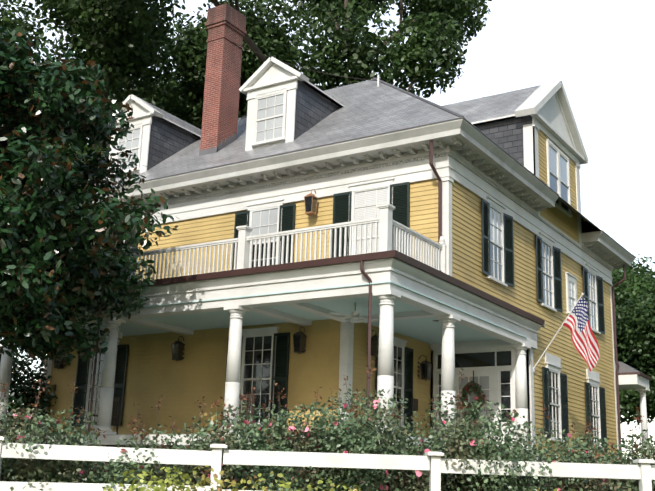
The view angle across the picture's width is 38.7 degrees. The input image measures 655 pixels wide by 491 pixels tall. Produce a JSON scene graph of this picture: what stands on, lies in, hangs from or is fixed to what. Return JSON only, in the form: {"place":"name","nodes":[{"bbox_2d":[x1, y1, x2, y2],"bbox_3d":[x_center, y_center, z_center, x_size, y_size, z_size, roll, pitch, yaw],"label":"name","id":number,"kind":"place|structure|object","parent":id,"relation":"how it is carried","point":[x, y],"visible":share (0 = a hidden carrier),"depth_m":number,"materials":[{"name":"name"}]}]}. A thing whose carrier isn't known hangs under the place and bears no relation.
{"place":"outdoors","nodes":[
{"label":"outdoors","id":0,"kind":"place"},
{"bbox_2d":[0,113,109,388],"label":"tree","id":1,"kind":"object","parent":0,"point":[96,148],"depth_m":37.63,"materials":[{"name":"green plant"}]},
{"bbox_2d":[12,320,473,477],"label":"wall lanterns","id":2,"kind":"object","parent":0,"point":[415,401],"visible":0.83,"depth_m":25.30,"materials":[{"name":"black metal"}]},
{"bbox_2d":[0,0,491,149],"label":"tree","id":3,"kind":"object","parent":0,"point":[136,51],"depth_m":47.52,"materials":[{"name":"green plant"}]},
{"bbox_2d":[0,0,654,464],"label":"sky","id":4,"kind":"structure","parent":0,"point":[602,52],"materials":[{"name":"white"}]},
{"bbox_3d":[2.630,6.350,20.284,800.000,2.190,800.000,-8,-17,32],"label":"ground","id":5,"kind":"structure","parent":0,"visible":0},
{"bbox_2d":[0,339,57,434],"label":"shrub","id":6,"kind":"object","parent":5,"relation":"on","point":[26,395],"visible":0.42,"depth_m":27.94,"materials":[{"name":"green plant"}]},
{"bbox_2d":[0,26,178,365],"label":"tree","id":7,"kind":"object","parent":5,"relation":"on","point":[83,252],"depth_m":19.18,"materials":[{"name":"green plant"}]},
{"bbox_2d":[44,445,556,487],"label":"flowers","id":8,"kind":"object","parent":5,"relation":"on","point":[169,446],"visible":0.04,"depth_m":21.20,"materials":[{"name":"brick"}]},
{"bbox_2d":[28,257,544,445],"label":"porch floor","id":9,"kind":"structure","parent":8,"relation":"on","point":[238,434],"depth_m":21.49,"materials":[{"name":"wood"}]},
{"bbox_2d":[91,394,254,433],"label":"rocking chairs","id":10,"kind":"object","parent":9,"relation":"on","point":[118,400],"visible":0.33,"depth_m":23.32,"materials":[{"name":"brown wood"}]},
{"bbox_2d":[4,57,653,482],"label":"house trim","id":11,"kind":"structure","parent":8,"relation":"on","point":[546,107],"depth_m":23.68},
{"bbox_2d":[57,281,526,343],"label":"porch ceiling","id":12,"kind":"structure","parent":11,"relation":"attached to","point":[427,330],"depth_m":23.57,"materials":[{"name":"white wood"}]},
{"bbox_2d":[233,42,376,80],"bbox_3d":[-0.680,-5.730,29.006,4.614,0.879,0.024,4,-15,-7],"label":"utility wire","id":13,"kind":"object","parent":11,"relation":"attached to","point":[305,68],"visible":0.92,"depth_m":28.95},
{"bbox_2d":[0,236,647,457],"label":"porch columns","id":14,"kind":"structure","parent":11,"relation":"on","point":[385,378],"depth_m":21.15,"materials":[{"name":"white wood"}]},
{"bbox_2d":[55,173,598,444],"bbox_3d":[0.973,1.194,26.668,17.394,8.175,6.745,4,-15,-9],"label":"window glass","id":15,"kind":"object","parent":11,"relation":"attached to","point":[480,359],"visible":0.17,"depth_m":25.18,"materials":[{"name":"grey glass"}]},
{"bbox_2d":[45,130,617,461],"bbox_3d":[0.821,1.887,31.025,13.440,10.140,13.440,-8,-17,32],"label":"house siding","id":16,"kind":"object","parent":11,"relation":"attached to","point":[154,371],"visible":0.27,"depth_m":25.65,"materials":[{"name":"yellow wood"}]},
{"bbox_2d":[71,182,606,447],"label":"shutters","id":17,"kind":"object","parent":11,"relation":"attached to","point":[342,202],"visible":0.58,"depth_m":25.12,"materials":[{"name":"black wood"}]},
{"bbox_2d":[80,56,601,232],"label":"roof","id":18,"kind":"structure","parent":11,"relation":"on","point":[370,107],"depth_m":27.01,"materials":[{"name":"stone"}]},
{"bbox_2d":[200,3,246,149],"bbox_3d":[-3.243,-4.701,28.629,0.810,5.400,1.060,-8,-17,32],"label":"chimney","id":19,"kind":"object","parent":18,"relation":"on","point":[225,24],"visible":0.88,"depth_m":28.48,"materials":[{"name":"red brick"}]},
{"bbox_2d":[147,80,531,169],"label":"dormer cheeks","id":20,"kind":"object","parent":18,"relation":"on","point":[168,140],"visible":0.29,"depth_m":28.39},
{"bbox_2d":[117,94,573,416],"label":"windows","id":21,"kind":"structure","parent":11,"relation":"in","point":[483,380],"depth_m":26.01,"materials":[{"name":"white glass"}]},
{"bbox_2d":[84,118,634,270],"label":"cornice","id":22,"kind":"structure","parent":11,"relation":"attached to","point":[466,144],"depth_m":24.55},
{"bbox_2d":[88,77,639,372],"bbox_3d":[1.187,-1.174,32.207,14.952,10.160,15.802,-8,-17,32],"label":"flashing","id":23,"kind":"object","parent":11,"relation":"attached to","point":[623,367],"visible":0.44,"depth_m":26.07,"materials":[{"name":"grey metal"}]},
{"bbox_2d":[88,140,652,460],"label":"gutters and downspouts","id":24,"kind":"object","parent":11,"relation":"attached to","point":[399,256],"visible":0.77,"depth_m":21.28,"materials":[{"name":"brown metal"}]},
{"bbox_2d":[354,188,387,254],"bbox_3d":[1.073,-0.199,23.154,1.050,2.550,0.022,-8,-17,32],"label":"blind window glass","id":25,"kind":"object","parent":11,"relation":"attached to","point":[382,193],"depth_m":23.33,"materials":[{"name":"white glass"}]},
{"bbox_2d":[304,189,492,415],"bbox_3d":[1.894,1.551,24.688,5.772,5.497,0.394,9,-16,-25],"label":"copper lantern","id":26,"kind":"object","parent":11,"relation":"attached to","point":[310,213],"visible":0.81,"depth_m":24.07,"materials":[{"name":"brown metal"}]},
{"bbox_2d":[459,381,484,421],"bbox_3d":[3.938,4.237,25.361,0.820,1.101,0.165,-8,-17,32],"label":"wreath","id":27,"kind":"object","parent":11,"relation":"attached to","point":[474,387],"visible":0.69,"depth_m":25.38,"materials":[{"name":"green plant"}]},
{"bbox_2d":[533,293,583,371],"bbox_3d":[6.292,2.381,25.437,1.633,2.054,0.088,-11,-19,40],"label":"flag pole","id":28,"kind":"object","parent":11,"relation":"attached to","point":[556,334],"visible":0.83,"depth_m":25.45,"materials":[{"name":"white metal"}]},
{"bbox_2d":[563,297,599,373],"bbox_3d":[6.838,2.424,25.114,0.975,2.089,0.303,-8,-17,32],"label":"flag","id":29,"kind":"object","parent":28,"relation":"attached to","point":[583,337],"visible":0.98,"depth_m":25.05,"materials":[{"name":"fabric"}]},
{"bbox_2d":[0,361,654,490],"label":"rose hedge","id":30,"kind":"object","parent":5,"relation":"on","point":[253,437],"depth_m":10.97,"materials":[{"name":"green plant"}]},
{"bbox_2d":[0,436,654,490],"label":"fence","id":31,"kind":"object","parent":5,"relation":"on","point":[643,471],"visible":0.96,"depth_m":10.37,"materials":[{"name":"white wood"}]},
{"bbox_2d":[102,465,574,490],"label":"shrub leaves","id":32,"kind":"object","parent":5,"relation":"on","point":[132,486],"visible":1,"depth_m":8.44,"materials":[{"name":"green plant"}]},
{"bbox_2d":[611,254,654,312],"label":"tree","id":33,"kind":"object","parent":5,"relation":"on","point":[634,283],"depth_m":52.92,"materials":[{"name":"green plant"}]},
{"bbox_2d":[615,293,654,425],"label":"tree","id":34,"kind":"object","parent":5,"relation":"on","point":[635,328],"visible":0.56,"depth_m":45.60,"materials":[{"name":"green plant"}]}
]}

